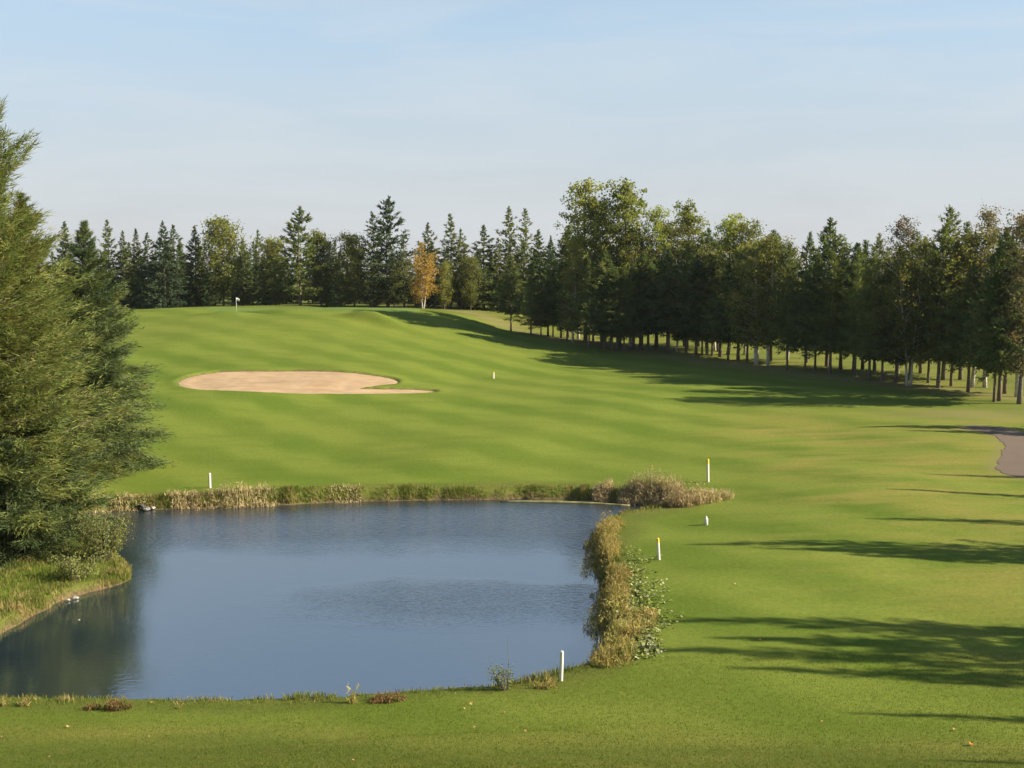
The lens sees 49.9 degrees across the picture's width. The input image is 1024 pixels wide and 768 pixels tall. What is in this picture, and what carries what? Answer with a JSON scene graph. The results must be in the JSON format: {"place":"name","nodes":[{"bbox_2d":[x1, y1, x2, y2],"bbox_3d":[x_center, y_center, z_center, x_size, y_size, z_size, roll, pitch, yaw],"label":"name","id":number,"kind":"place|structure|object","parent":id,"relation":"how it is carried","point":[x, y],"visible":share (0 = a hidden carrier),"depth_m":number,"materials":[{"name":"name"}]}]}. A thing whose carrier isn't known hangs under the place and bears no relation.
{"place":"outdoors","nodes":[
{"label":"outdoors","id":0,"kind":"place"},
{"bbox_2d":[0,530,111,613],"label":"slope grass","id":1,"kind":"structure","parent":0,"point":[32,565],"depth_m":48.61,"materials":[{"name":"green plant"}]},
{"bbox_2d":[179,371,432,393],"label":"bunker sand","id":2,"kind":"structure","parent":0,"point":[306,382],"depth_m":104.77,"materials":[{"name":"beige sand"}]},
{"bbox_2d":[0,499,649,699],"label":"water","id":3,"kind":"structure","parent":0,"point":[276,601],"depth_m":46.00,"materials":[{"name":"blue liquid"}]},
{"bbox_2d":[0,482,694,709],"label":"bank grass","id":4,"kind":"structure","parent":0,"point":[119,570],"depth_m":50.73,"materials":[{"name":"green plant"}]},
{"bbox_2d":[0,279,1023,767],"bbox_3d":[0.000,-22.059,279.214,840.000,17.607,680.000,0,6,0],"label":"ground","id":5,"kind":"structure","parent":0,"point":[862,515],"depth_m":62.50,"materials":[{"name":"green plant"}]},
{"bbox_2d":[0,436,89,570],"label":"spruce tree","id":6,"kind":"object","parent":5,"relation":"on","point":[9,512],"visible":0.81,"depth_m":51.46,"materials":[{"name":"green plant"}]},
{"bbox_2d":[0,386,125,552],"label":"spruce tree","id":7,"kind":"object","parent":5,"relation":"on","point":[72,505],"visible":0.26,"depth_m":54.83,"materials":[{"name":"green plant"}]},
{"bbox_2d":[0,190,135,523],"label":"larch tree","id":8,"kind":"object","parent":5,"relation":"on","point":[20,203],"visible":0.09,"depth_m":56.96,"materials":[{"name":"green plant"}]},
{"bbox_2d":[43,546,105,579],"bbox_3d":[-19.270,8.014,48.990,2.581,1.713,2.336,-5,8,-41],"label":"bush","id":9,"kind":"object","parent":5,"relation":"on","point":[72,567],"visible":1,"depth_m":48.69,"materials":[{"name":"green plant"}]},
{"bbox_2d":[0,96,153,548],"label":"larch tree","id":10,"kind":"object","parent":5,"relation":"on","point":[12,312],"visible":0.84,"depth_m":52.96,"materials":[{"name":"green plant"}]},
{"bbox_2d":[61,504,136,561],"bbox_3d":[-19.157,7.015,51.783,3.316,2.801,2.744,3,7,26],"label":"bush","id":11,"kind":"object","parent":5,"relation":"on","point":[101,549],"visible":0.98,"depth_m":51.46,"materials":[{"name":"green plant"}]},
{"bbox_2d":[31,220,182,474],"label":"spruce tree","id":12,"kind":"object","parent":5,"relation":"on","point":[112,334],"visible":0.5,"depth_m":72.24,"materials":[{"name":"green plant"}]},
{"bbox_2d":[92,219,127,297],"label":"larch tree","id":13,"kind":"object","parent":5,"relation":"on","point":[105,252],"visible":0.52,"depth_m":188.45,"materials":[{"name":"green plant"}]},
{"bbox_2d":[106,231,145,305],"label":"spruce tree","id":14,"kind":"object","parent":5,"relation":"on","point":[120,264],"visible":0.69,"depth_m":188.49,"materials":[{"name":"green plant"}]},
{"bbox_2d":[127,232,171,307],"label":"spruce tree","id":15,"kind":"object","parent":5,"relation":"on","point":[144,258],"visible":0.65,"depth_m":185.37,"materials":[{"name":"green plant"}]},
{"bbox_2d":[136,220,192,308],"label":"spruce tree","id":16,"kind":"object","parent":5,"relation":"on","point":[173,278],"visible":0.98,"depth_m":179.41,"materials":[{"name":"green plant"}]},
{"bbox_2d":[151,224,197,305],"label":"spruce tree","id":17,"kind":"object","parent":5,"relation":"on","point":[178,245],"visible":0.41,"depth_m":189.41,"materials":[{"name":"green plant"}]},
{"bbox_2d":[172,225,218,306],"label":"spruce tree","id":18,"kind":"object","parent":5,"relation":"on","point":[190,266],"visible":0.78,"depth_m":185.35,"materials":[{"name":"green plant"}]},
{"bbox_2d":[188,213,255,305],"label":"broadleaf tree","id":19,"kind":"object","parent":5,"relation":"on","point":[224,286],"visible":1,"depth_m":182.96,"materials":[{"name":"green plant"}]},
{"bbox_2d":[227,240,258,304],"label":"spruce tree","id":20,"kind":"object","parent":5,"relation":"on","point":[243,277],"visible":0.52,"depth_m":190.57,"materials":[{"name":"green plant"}]},
{"bbox_2d":[245,229,272,303],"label":"larch tree","id":21,"kind":"object","parent":5,"relation":"on","point":[256,262],"visible":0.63,"depth_m":188.41,"materials":[{"name":"green plant"}]},
{"bbox_2d":[255,234,291,304],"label":"broadleaf tree","id":22,"kind":"object","parent":5,"relation":"on","point":[272,252],"visible":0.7,"depth_m":185.10,"materials":[{"name":"green plant"}]},
{"bbox_2d":[257,205,336,305],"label":"pine tree","id":23,"kind":"object","parent":5,"relation":"on","point":[308,248],"visible":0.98,"depth_m":181.25,"materials":[{"name":"green plant"}]},
{"bbox_2d":[206,307,423,311],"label":"putting green","id":24,"kind":"object","parent":5,"relation":"on","point":[227,309],"visible":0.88,"depth_m":162.58,"materials":[{"name":"green plant"}]},
{"bbox_2d":[302,228,340,305],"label":"broadleaf tree","id":25,"kind":"object","parent":5,"relation":"on","point":[321,239],"visible":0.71,"depth_m":185.16,"materials":[{"name":"green plant"}]},
{"bbox_2d":[330,229,371,306],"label":"broadleaf tree","id":26,"kind":"object","parent":5,"relation":"on","point":[350,242],"visible":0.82,"depth_m":183.78,"materials":[{"name":"green plant"}]},
{"bbox_2d":[341,211,398,307],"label":"larch tree","id":27,"kind":"object","parent":5,"relation":"on","point":[372,229],"visible":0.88,"depth_m":182.19,"materials":[{"name":"green plant"}]},
{"bbox_2d":[353,195,432,307],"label":"pine tree","id":28,"kind":"object","parent":5,"relation":"on","point":[385,230],"visible":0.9,"depth_m":182.54,"materials":[{"name":"green plant"}]},
{"bbox_2d":[384,237,419,306],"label":"larch tree","id":29,"kind":"object","parent":5,"relation":"on","point":[400,273],"visible":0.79,"depth_m":182.61,"materials":[{"name":"green plant"}]},
{"bbox_2d":[402,242,442,308],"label":"birch tree","id":30,"kind":"object","parent":5,"relation":"on","point":[422,293],"visible":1,"depth_m":177.63,"materials":[{"name":"orange plant"}]},
{"bbox_2d":[402,222,448,306],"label":"spruce tree","id":31,"kind":"object","parent":5,"relation":"on","point":[428,249],"visible":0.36,"depth_m":188.35,"materials":[{"name":"green plant"}]},
{"bbox_2d":[434,260,455,308],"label":"broadleaf tree","id":32,"kind":"object","parent":5,"relation":"on","point":[443,283],"visible":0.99,"depth_m":180.85,"materials":[{"name":"green plant"}]},
{"bbox_2d":[423,213,481,307],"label":"larch tree","id":33,"kind":"object","parent":5,"relation":"on","point":[451,249],"visible":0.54,"depth_m":185.35,"materials":[{"name":"green plant"}]},
{"bbox_2d":[447,228,483,308],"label":"larch tree","id":34,"kind":"object","parent":5,"relation":"on","point":[464,247],"visible":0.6,"depth_m":184.41,"materials":[{"name":"green plant"}]},
{"bbox_2d":[450,253,487,309],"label":"broadleaf tree","id":35,"kind":"object","parent":5,"relation":"on","point":[470,283],"visible":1,"depth_m":181.80,"materials":[{"name":"green plant"}]},
{"bbox_2d":[456,224,511,309],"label":"spruce tree","id":36,"kind":"object","parent":5,"relation":"on","point":[486,256],"visible":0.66,"depth_m":184.97,"materials":[{"name":"green plant"}]},
{"bbox_2d":[480,238,512,308],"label":"larch tree","id":37,"kind":"object","parent":5,"relation":"on","point":[494,266],"visible":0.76,"depth_m":184.79,"materials":[{"name":"green plant"}]},
{"bbox_2d":[487,255,528,330],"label":"spruce tree","id":38,"kind":"object","parent":5,"relation":"on","point":[510,281],"visible":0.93,"depth_m":163.03,"materials":[{"name":"green plant"}]},
{"bbox_2d":[481,205,536,309],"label":"larch tree","id":39,"kind":"object","parent":5,"relation":"on","point":[503,232],"visible":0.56,"depth_m":186.06,"materials":[{"name":"green plant"}]},
{"bbox_2d":[0,651,1023,767],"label":"lawn grass","id":40,"kind":"structure","parent":5,"relation":"on","point":[470,762],"depth_m":29.80,"materials":[{"name":"green plant"}]},
{"bbox_2d":[498,208,541,304],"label":"larch tree","id":41,"kind":"object","parent":5,"relation":"on","point":[524,233],"visible":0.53,"depth_m":187.10,"materials":[{"name":"green plant"}]},
{"bbox_2d":[503,275,546,334],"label":"larch tree","id":42,"kind":"object","parent":5,"relation":"on","point":[530,297],"visible":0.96,"depth_m":159.00,"materials":[{"name":"green plant"}]},
{"bbox_2d":[516,229,552,311],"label":"spruce tree","id":43,"kind":"object","parent":5,"relation":"on","point":[538,264],"visible":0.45,"depth_m":184.33,"materials":[{"name":"green plant"}]},
{"bbox_2d":[537,226,582,337],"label":"spruce tree","id":44,"kind":"object","parent":5,"relation":"on","point":[562,253],"visible":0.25,"depth_m":158.72,"materials":[{"name":"green plant"}]},
{"bbox_2d":[550,265,590,341],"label":"birch tree","id":45,"kind":"object","parent":5,"relation":"on","point":[571,285],"visible":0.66,"depth_m":151.08,"materials":[{"name":"green plant"}]},
{"bbox_2d":[555,259,605,348],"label":"larch tree","id":46,"kind":"object","parent":5,"relation":"on","point":[591,281],"visible":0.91,"depth_m":144.26,"materials":[{"name":"green plant"}]},
{"bbox_2d":[553,177,609,340],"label":"poplar tree","id":47,"kind":"object","parent":5,"relation":"on","point":[577,239],"visible":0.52,"depth_m":152.37,"materials":[{"name":"green plant"}]},
{"bbox_2d":[560,250,629,348],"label":"spruce tree","id":48,"kind":"object","parent":5,"relation":"on","point":[601,279],"visible":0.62,"depth_m":144.21,"materials":[{"name":"green plant"}]},
{"bbox_2d":[579,535,622,577],"bbox_3d":[4.116,8.029,51.552,2.003,1.969,3.037,2,6,18],"label":"tall grass clump","id":49,"kind":"object","parent":5,"relation":"on","point":[608,547],"visible":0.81,"depth_m":51.40,"materials":[{"name":"plant"}]},
{"bbox_2d":[574,195,631,342],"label":"poplar tree","id":50,"kind":"object","parent":5,"relation":"on","point":[600,215],"visible":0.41,"depth_m":149.90,"materials":[{"name":"green plant"}]},
{"bbox_2d":[582,591,630,636],"bbox_3d":[3.758,8.991,43.353,2.073,1.581,3.105,0,6,0],"label":"tall grass clump","id":51,"kind":"object","parent":5,"relation":"on","point":[602,627],"visible":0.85,"depth_m":43.16,"materials":[{"name":"plant"}]},
{"bbox_2d":[586,268,636,350],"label":"spruce tree","id":52,"kind":"object","parent":5,"relation":"on","point":[612,315],"visible":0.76,"depth_m":142.95,"materials":[{"name":"green plant"}]},
{"bbox_2d":[589,558,633,602],"bbox_3d":[4.270,8.445,47.353,1.982,1.950,3.042,0,6,0],"label":"tall grass clump","id":53,"kind":"object","parent":5,"relation":"on","point":[621,571],"visible":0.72,"depth_m":47.31,"materials":[{"name":"plant"}]},
{"bbox_2d":[583,631,641,668],"bbox_3d":[3.443,9.460,38.213,2.093,1.607,3.013,0,6,0],"label":"tall grass clump","id":54,"kind":"object","parent":5,"relation":"on","point":[627,655],"visible":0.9,"depth_m":37.64,"materials":[{"name":"plant"}]},
{"bbox_2d":[585,270,646,350],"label":"larch tree","id":55,"kind":"object","parent":5,"relation":"on","point":[618,335],"visible":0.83,"depth_m":142.88,"materials":[{"name":"green plant"}]},
{"bbox_2d":[591,616,640,655],"bbox_3d":[3.803,9.259,40.010,2.040,1.708,3.094,0,6,0],"label":"tall grass clump","id":56,"kind":"object","parent":5,"relation":"on","point":[626,627],"visible":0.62,"depth_m":40.02,"materials":[{"name":"plant"}]},
{"bbox_2d":[588,177,658,344],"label":"poplar tree","id":57,"kind":"object","parent":5,"relation":"on","point":[627,201],"visible":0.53,"depth_m":149.30,"materials":[{"name":"green plant"}]},
{"bbox_2d":[604,265,647,350],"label":"larch tree","id":58,"kind":"object","parent":5,"relation":"on","point":[625,282],"visible":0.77,"depth_m":143.50,"materials":[{"name":"green plant"}]},
{"bbox_2d":[616,471,648,504],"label":"reed clump","id":59,"kind":"object","parent":5,"relation":"on","point":[629,490],"visible":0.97,"depth_m":66.25,"materials":[{"name":"plant"}]},
{"bbox_2d":[610,603,659,631],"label":"tall grass clump","id":60,"kind":"object","parent":5,"relation":"on","point":[652,613],"visible":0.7,"depth_m":41.61,"materials":[{"name":"plant"}]},
{"bbox_2d":[613,231,660,346],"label":"birch tree","id":61,"kind":"object","parent":5,"relation":"on","point":[629,256],"visible":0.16,"depth_m":147.92,"materials":[{"name":"green plant"}]},
{"bbox_2d":[599,544,684,659],"bbox_3d":[5.092,8.804,45.084,3.247,1.043,15.832,0,6,2],"label":"shrub","id":62,"kind":"object","parent":5,"relation":"on","point":[648,646],"visible":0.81,"depth_m":41.99,"materials":[{"name":"green plant"}]},
{"bbox_2d":[625,251,666,349],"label":"spruce tree","id":63,"kind":"object","parent":5,"relation":"on","point":[647,273],"visible":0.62,"depth_m":144.83,"materials":[{"name":"green plant"}]},
{"bbox_2d":[622,259,676,349],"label":"spruce tree","id":64,"kind":"object","parent":5,"relation":"on","point":[651,281],"visible":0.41,"depth_m":144.82,"materials":[{"name":"green plant"}]},
{"bbox_2d":[633,465,666,505],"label":"reed clump","id":65,"kind":"object","parent":5,"relation":"on","point":[652,484],"visible":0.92,"depth_m":65.97,"materials":[{"name":"plant"}]},
{"bbox_2d":[640,204,673,346],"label":"poplar tree","id":66,"kind":"object","parent":5,"relation":"on","point":[659,226],"visible":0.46,"depth_m":148.60,"materials":[{"name":"green plant"}]},
{"bbox_2d":[638,247,686,351],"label":"spruce tree","id":67,"kind":"object","parent":5,"relation":"on","point":[666,265],"visible":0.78,"depth_m":143.29,"materials":[{"name":"green plant"}]},
{"bbox_2d":[654,218,699,346],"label":"birch tree","id":68,"kind":"object","parent":5,"relation":"on","point":[673,249],"visible":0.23,"depth_m":148.94,"materials":[{"name":"green plant"}]},
{"bbox_2d":[660,242,705,352],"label":"larch tree","id":69,"kind":"object","parent":5,"relation":"on","point":[690,256],"visible":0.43,"depth_m":142.46,"materials":[{"name":"green plant"}]},
{"bbox_2d":[662,481,704,507],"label":"reed clump","id":70,"kind":"object","parent":5,"relation":"on","point":[678,499],"visible":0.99,"depth_m":62.04,"materials":[{"name":"beige plant"}]},
{"bbox_2d":[669,198,709,345],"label":"poplar tree","id":71,"kind":"object","parent":5,"relation":"on","point":[688,220],"visible":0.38,"depth_m":149.65,"materials":[{"name":"green plant"}]},
{"bbox_2d":[661,259,722,354],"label":"spruce tree","id":72,"kind":"object","parent":5,"relation":"on","point":[678,336],"visible":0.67,"depth_m":140.56,"materials":[{"name":"green plant"}]},
{"bbox_2d":[674,253,720,354],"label":"larch tree","id":73,"kind":"object","parent":5,"relation":"on","point":[708,270],"visible":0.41,"depth_m":140.25,"materials":[{"name":"green plant"}]},
{"bbox_2d":[694,256,743,356],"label":"larch tree","id":74,"kind":"object","parent":5,"relation":"on","point":[714,287],"visible":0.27,"depth_m":138.61,"materials":[{"name":"green plant"}]},
{"bbox_2d":[696,260,744,359],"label":"spruce tree","id":75,"kind":"object","parent":5,"relation":"on","point":[719,333],"visible":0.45,"depth_m":135.73,"materials":[{"name":"green plant"}]},
{"bbox_2d":[698,247,751,359],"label":"spruce tree","id":76,"kind":"object","parent":5,"relation":"on","point":[721,309],"visible":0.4,"depth_m":135.16,"materials":[{"name":"green plant"}]},
{"bbox_2d":[701,212,750,354],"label":"poplar tree","id":77,"kind":"object","parent":5,"relation":"on","point":[730,231],"visible":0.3,"depth_m":140.03,"materials":[{"name":"green plant"}]},
{"bbox_2d":[711,263,769,361],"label":"spruce tree","id":78,"kind":"object","parent":5,"relation":"on","point":[723,338],"visible":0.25,"depth_m":133.27,"materials":[{"name":"green plant"}]},
{"bbox_2d":[727,217,766,354],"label":"birch tree","id":79,"kind":"object","parent":5,"relation":"on","point":[751,232],"visible":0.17,"depth_m":139.35,"materials":[{"name":"green plant"}]},
{"bbox_2d":[716,239,796,364],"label":"birch tree","id":80,"kind":"object","parent":5,"relation":"on","point":[751,268],"visible":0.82,"depth_m":129.90,"materials":[{"name":"green plant"}]},
{"bbox_2d":[739,230,803,365],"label":"birch tree","id":81,"kind":"object","parent":5,"relation":"on","point":[764,316],"visible":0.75,"depth_m":128.33,"materials":[{"name":"green plant"}]},
{"bbox_2d":[761,240,814,369],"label":"larch tree","id":82,"kind":"object","parent":5,"relation":"on","point":[793,282],"visible":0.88,"depth_m":124.95,"materials":[{"name":"green plant"}]},
{"bbox_2d":[780,231,821,362],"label":"spruce tree","id":83,"kind":"object","parent":5,"relation":"on","point":[809,242],"visible":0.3,"depth_m":130.56,"materials":[{"name":"green plant"}]},
{"bbox_2d":[775,269,830,370],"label":"spruce tree","id":84,"kind":"object","parent":5,"relation":"on","point":[804,306],"visible":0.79,"depth_m":123.82,"materials":[{"name":"green plant"}]},
{"bbox_2d":[791,252,835,369],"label":"larch tree","id":85,"kind":"object","parent":5,"relation":"on","point":[818,268],"visible":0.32,"depth_m":124.22,"materials":[{"name":"green plant"}]},
{"bbox_2d":[796,217,852,366],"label":"spruce tree","id":86,"kind":"object","parent":5,"relation":"on","point":[835,243],"visible":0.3,"depth_m":126.16,"materials":[{"name":"green plant"}]},
{"bbox_2d":[796,251,859,373],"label":"larch tree","id":87,"kind":"object","parent":5,"relation":"on","point":[826,321],"visible":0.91,"depth_m":121.05,"materials":[{"name":"green plant"}]},
{"bbox_2d":[832,245,878,375],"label":"larch tree","id":88,"kind":"object","parent":5,"relation":"on","point":[841,345],"visible":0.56,"depth_m":118.88,"materials":[{"name":"green plant"}]},
{"bbox_2d":[822,242,889,371],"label":"spruce tree","id":89,"kind":"object","parent":5,"relation":"on","point":[855,248],"visible":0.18,"depth_m":121.81,"materials":[{"name":"green plant"}]},
{"bbox_2d":[838,247,895,379],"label":"larch tree","id":90,"kind":"object","parent":5,"relation":"on","point":[867,274],"visible":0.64,"depth_m":115.60,"materials":[{"name":"green plant"}]},
{"bbox_2d":[858,251,897,380],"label":"larch tree","id":91,"kind":"object","parent":5,"relation":"on","point":[881,331],"visible":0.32,"depth_m":114.55,"materials":[{"name":"green plant"}]},
{"bbox_2d":[856,244,928,382],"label":"spruce tree","id":92,"kind":"object","parent":5,"relation":"on","point":[882,340],"visible":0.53,"depth_m":112.95,"materials":[{"name":"green plant"}]},
{"bbox_2d":[882,214,920,372],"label":"birch tree","id":93,"kind":"object","parent":5,"relation":"on","point":[903,229],"visible":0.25,"depth_m":120.17,"materials":[{"name":"green plant"}]},
{"bbox_2d":[862,231,952,385],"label":"birch tree","id":94,"kind":"object","parent":5,"relation":"on","point":[903,276],"visible":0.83,"depth_m":111.06,"materials":[{"name":"green plant"}]},
{"bbox_2d":[907,223,975,387],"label":"larch tree","id":95,"kind":"object","parent":5,"relation":"on","point":[945,294],"visible":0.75,"depth_m":109.32,"materials":[{"name":"green plant"}]},
{"bbox_2d":[914,204,973,379],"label":"larch tree","id":96,"kind":"object","parent":5,"relation":"on","point":[951,230],"visible":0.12,"depth_m":114.78,"materials":[{"name":"green plant"}]},
{"bbox_2d":[918,241,974,385],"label":"spruce tree","id":97,"kind":"object","parent":5,"relation":"on","point":[943,303],"visible":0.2,"depth_m":110.70,"materials":[{"name":"green plant"}]},
{"bbox_2d":[921,261,997,391],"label":"spruce tree","id":98,"kind":"object","parent":5,"relation":"on","point":[953,342],"visible":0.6,"depth_m":106.60,"materials":[{"name":"green plant"}]},
{"bbox_2d":[943,226,1002,387],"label":"birch tree","id":99,"kind":"object","parent":5,"relation":"on","point":[968,258],"visible":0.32,"depth_m":109.04,"materials":[{"name":"green plant"}]},
{"bbox_2d":[964,204,1005,387],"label":"birch tree","id":100,"kind":"object","parent":5,"relation":"on","point":[987,215],"visible":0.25,"depth_m":109.09,"materials":[{"name":"green plant"}]},
{"bbox_2d":[955,227,1023,400],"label":"spruce tree","id":101,"kind":"object","parent":5,"relation":"on","point":[1001,335],"visible":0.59,"depth_m":98.54,"materials":[{"name":"green plant"}]},
{"bbox_2d":[960,238,1023,401],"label":"spruce tree","id":102,"kind":"object","parent":5,"relation":"on","point":[992,283],"visible":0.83,"depth_m":98.00,"materials":[{"name":"green plant"}]},
{"bbox_2d":[973,209,1023,403],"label":"birch tree","id":103,"kind":"object","parent":5,"relation":"on","point":[1019,365],"visible":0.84,"depth_m":96.87,"materials":[{"name":"green plant"}]},
{"bbox_2d":[0,0,1023,278],"label":"sky","id":104,"kind":"structure","parent":0,"point":[793,116],"materials":[{"name":"blue"}]},
{"bbox_2d":[962,425,1023,476],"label":"path","id":105,"kind":"structure","parent":0,"point":[1011,461],"depth_m":76.06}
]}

